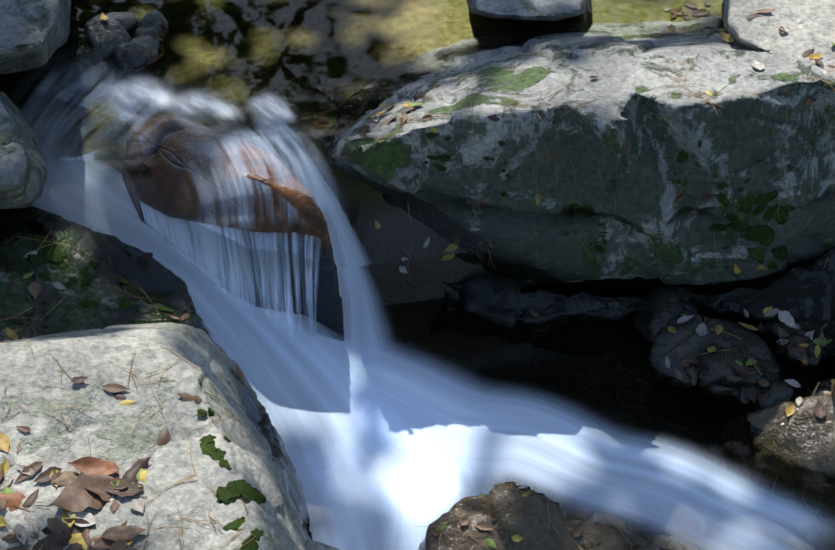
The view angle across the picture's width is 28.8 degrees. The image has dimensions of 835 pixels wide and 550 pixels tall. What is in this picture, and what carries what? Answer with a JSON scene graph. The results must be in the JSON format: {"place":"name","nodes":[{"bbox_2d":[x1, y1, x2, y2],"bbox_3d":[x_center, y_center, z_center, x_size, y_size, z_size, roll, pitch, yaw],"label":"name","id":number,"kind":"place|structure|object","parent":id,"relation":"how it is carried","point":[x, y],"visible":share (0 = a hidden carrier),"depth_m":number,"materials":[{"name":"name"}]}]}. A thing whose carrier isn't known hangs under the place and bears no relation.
{"place":"outdoors","nodes":[
{"label":"outdoors","id":0,"kind":"place"},
{"bbox_2d":[36,53,221,156],"bbox_3d":[-1.059,-0.536,5.497,0.806,0.065,0.566,18,46,19],"label":"water smear above chute","id":1,"kind":"object","parent":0,"point":[97,96],"visible":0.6,"depth_m":5.52,"materials":[{"name":"liquid"}]},
{"bbox_2d":[195,221,321,342],"bbox_3d":[-0.610,-0.005,5.331,0.615,0.460,0.171,13,44,13],"label":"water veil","id":2,"kind":"object","parent":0,"point":[235,288],"visible":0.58,"depth_m":5.26,"materials":[{"name":"white liquid"}]},
{"bbox_2d":[188,285,465,549],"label":"water chute","id":3,"kind":"object","parent":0,"point":[299,387],"visible":0.29,"depth_m":5.23,"materials":[{"name":"white liquid"}]},
{"bbox_2d":[100,76,178,123],"bbox_3d":[-0.944,-0.604,5.524,0.320,0.006,0.284,-31,51,-29],"label":"water splash","id":4,"kind":"object","parent":3,"relation":"on","point":[157,85],"visible":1,"depth_m":5.53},
{"bbox_2d":[169,86,243,138],"bbox_3d":[-0.715,-0.553,5.455,0.325,0.009,0.272,34,53,31],"label":"water splash","id":5,"kind":"object","parent":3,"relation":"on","point":[224,111],"visible":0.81,"depth_m":5.47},
{"bbox_2d":[262,100,411,368],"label":"waterfall","id":6,"kind":"structure","parent":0,"point":[360,323],"depth_m":5.51,"materials":[{"name":"liquid"}]},
{"bbox_2d":[291,360,533,549],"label":"foam","id":7,"kind":"object","parent":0,"point":[384,431],"visible":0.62,"depth_m":5.08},
{"bbox_2d":[362,439,464,518],"bbox_3d":[-0.001,0.629,5.012,0.320,0.020,0.351,-29,50,-28],"label":"water foam below falls","id":8,"kind":"object","parent":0,"point":[418,478],"visible":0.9,"depth_m":5.01,"materials":[{"name":"white liquid"}]},
{"bbox_2d":[0,0,834,293],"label":"pool water","id":9,"kind":"structure","parent":0,"point":[330,70],"depth_m":5.46,"materials":[{"name":"brown"}]},
{"bbox_2d":[105,12,137,31],"bbox_3d":[-1.068,-0.903,5.874,0.128,0.116,0.160,34,52,31],"label":"rock","id":10,"kind":"object","parent":9,"relation":"on","point":[128,21],"visible":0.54,"depth_m":5.83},
{"bbox_2d":[134,10,167,36],"bbox_3d":[-0.970,-0.877,5.855,0.158,0.112,0.114,-32,52,-29],"label":"rock","id":11,"kind":"object","parent":9,"relation":"on","point":[150,22],"visible":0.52,"depth_m":5.83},
{"bbox_2d":[243,89,294,132],"bbox_3d":[-0.494,-0.554,5.478,0.192,0.024,0.219,-32,52,-30],"label":"water splash","id":12,"kind":"object","parent":9,"relation":"on","point":[271,108],"visible":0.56,"depth_m":5.47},
{"bbox_2d":[360,255,546,305],"bbox_3d":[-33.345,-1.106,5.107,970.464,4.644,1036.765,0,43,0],"label":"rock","id":13,"kind":"object","parent":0,"point":[392,283],"depth_m":5.65,"materials":[{"name":"grey stone"}]},
{"bbox_2d":[0,91,46,208],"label":"boulder","id":14,"kind":"object","parent":13,"relation":"on","point":[23,172],"visible":0.96,"depth_m":4.95,"materials":[{"name":"grey stone"}]},
{"bbox_2d":[0,0,70,74],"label":"boulder","id":15,"kind":"object","parent":13,"relation":"on","point":[34,34],"visible":0.98,"depth_m":5.19,"materials":[{"name":"grey stone"}]},
{"bbox_2d":[0,233,210,340],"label":"rock","id":16,"kind":"object","parent":13,"relation":"on","point":[68,312],"visible":0.27,"depth_m":5.02,"materials":[{"name":"grey stone"}]},
{"bbox_2d":[85,14,130,56],"bbox_3d":[-1.096,-0.837,5.810,0.174,0.149,0.271,0,43,0],"label":"stone","id":17,"kind":"object","parent":13,"relation":"on","point":[106,37],"visible":0.54,"depth_m":5.75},
{"bbox_2d":[74,45,103,64],"bbox_3d":[-1.161,-0.769,5.743,0.129,0.082,0.157,0,43,0],"label":"rock","id":18,"kind":"object","parent":17,"relation":"on","point":[84,54],"visible":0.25,"depth_m":5.70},
{"bbox_2d":[110,34,158,67],"bbox_3d":[-0.986,-0.777,5.742,0.160,0.119,0.220,34,53,31],"label":"stone","id":19,"kind":"object","parent":13,"relation":"on","point":[126,54],"visible":0.58,"depth_m":5.68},
{"bbox_2d":[0,322,312,549],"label":"boulder","id":20,"kind":"object","parent":13,"relation":"on","point":[257,457],"visible":0.85,"depth_m":4.32,"materials":[{"name":"grey stone"}]},
{"bbox_2d":[0,52,834,549],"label":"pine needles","id":21,"kind":"object","parent":20,"relation":"on","point":[410,274],"visible":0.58,"depth_m":5.06,"materials":[{"name":"brown plant"}]},
{"bbox_2d":[0,9,834,549],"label":"leaf litter","id":22,"kind":"object","parent":20,"relation":"on","point":[96,483],"visible":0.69,"depth_m":4.19,"materials":[{"name":"brown plant"}]},
{"bbox_2d":[150,129,345,351],"bbox_3d":[-0.622,-0.114,5.471,0.890,0.789,0.433,16,45,16],"label":"boulder","id":23,"kind":"object","parent":13,"relation":"on","point":[309,221],"visible":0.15,"depth_m":5.21,"materials":[{"name":"brown stone"}]},
{"bbox_2d":[166,117,349,234],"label":"water over brown rock","id":24,"kind":"structure","parent":23,"relation":"on","point":[269,149],"depth_m":5.14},
{"bbox_2d":[466,0,586,20],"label":"rock","id":25,"kind":"object","parent":13,"relation":"on","point":[546,10],"visible":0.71,"depth_m":5.72,"materials":[{"name":"grey stone"}]},
{"bbox_2d":[418,482,669,549],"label":"wet rock","id":26,"kind":"object","parent":13,"relation":"on","point":[503,513],"visible":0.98,"depth_m":4.67,"materials":[{"name":"stone"}]},
{"bbox_2d":[329,29,834,284],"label":"boulder","id":27,"kind":"object","parent":13,"relation":"on","point":[634,102],"visible":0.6,"depth_m":5.25,"materials":[{"name":"grey stone"}]},
{"bbox_2d":[23,132,793,549],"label":"moss cushions","id":28,"kind":"object","parent":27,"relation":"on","point":[249,492],"visible":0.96,"depth_m":5.12,"materials":[{"name":"green plant"}]},
{"bbox_2d":[442,249,834,356],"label":"rock ledge under boulder","id":29,"kind":"object","parent":13,"relation":"on","point":[805,298],"visible":0.29,"depth_m":5.58,"materials":[{"name":"grey stone"}]},
{"bbox_2d":[784,334,822,364],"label":"bank stone","id":30,"kind":"structure","parent":29,"relation":"on","point":[792,338],"depth_m":5.47,"materials":[{"name":"grey stone"}]},
{"bbox_2d":[723,0,834,57],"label":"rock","id":31,"kind":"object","parent":13,"relation":"on","point":[815,30],"depth_m":5.44,"materials":[{"name":"grey stone"}]},
{"bbox_2d":[746,393,834,476],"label":"wet rock","id":32,"kind":"object","parent":13,"relation":"on","point":[805,433],"visible":0.33,"depth_m":5.19,"materials":[{"name":"stone"}]},
{"bbox_2d":[302,248,834,549],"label":"bed","id":33,"kind":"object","parent":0,"point":[596,368],"depth_m":5.37,"materials":[{"name":"black stone"}]},
{"bbox_2d":[305,541,338,549],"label":"rock","id":34,"kind":"object","parent":33,"relation":"on","point":[313,545],"visible":0.52,"depth_m":4.48,"materials":[{"name":"grey stone"}]},
{"bbox_2d":[633,285,697,343],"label":"bank stone","id":35,"kind":"structure","parent":33,"relation":"in","point":[651,320],"depth_m":5.56,"materials":[{"name":"grey stone"}]},
{"bbox_2d":[648,309,710,382],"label":"bank stone","id":36,"kind":"structure","parent":33,"relation":"on","point":[694,343],"depth_m":5.43,"materials":[{"name":"grey stone"}]},
{"bbox_2d":[684,318,773,394],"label":"bank stone","id":37,"kind":"structure","parent":33,"relation":"in","point":[753,341],"depth_m":5.43,"materials":[{"name":"grey stone"}]},
{"bbox_2d":[695,343,777,389],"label":"bank stone","id":38,"kind":"structure","parent":37,"relation":"on","point":[708,366],"depth_m":5.33,"materials":[{"name":"grey stone"}]},
{"bbox_2d":[731,358,780,403],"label":"bank stone","id":39,"kind":"structure","parent":37,"relation":"on","point":[772,366],"depth_m":5.36,"materials":[{"name":"grey stone"}]},
{"bbox_2d":[757,380,794,408],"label":"bank stone","id":40,"kind":"structure","parent":39,"relation":"on","point":[778,391],"depth_m":5.30,"materials":[{"name":"grey stone"}]},
{"bbox_2d":[800,333,826,363],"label":"bank stone","id":41,"kind":"structure","parent":33,"relation":"in","point":[808,351],"depth_m":5.47,"materials":[{"name":"grey stone"}]},
{"bbox_2d":[811,380,833,396],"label":"bank stone","id":42,"kind":"structure","parent":33,"relation":"in","point":[823,386],"depth_m":5.34,"materials":[{"name":"grey stone"}]},
{"bbox_2d":[829,390,834,414],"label":"bank stone","id":43,"kind":"structure","parent":33,"relation":"in","point":[833,397],"depth_m":5.22,"materials":[{"name":"stone"}]},
{"bbox_2d":[325,337,834,549],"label":"water fan","id":44,"kind":"object","parent":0,"point":[559,451],"visible":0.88,"depth_m":5.11}
]}

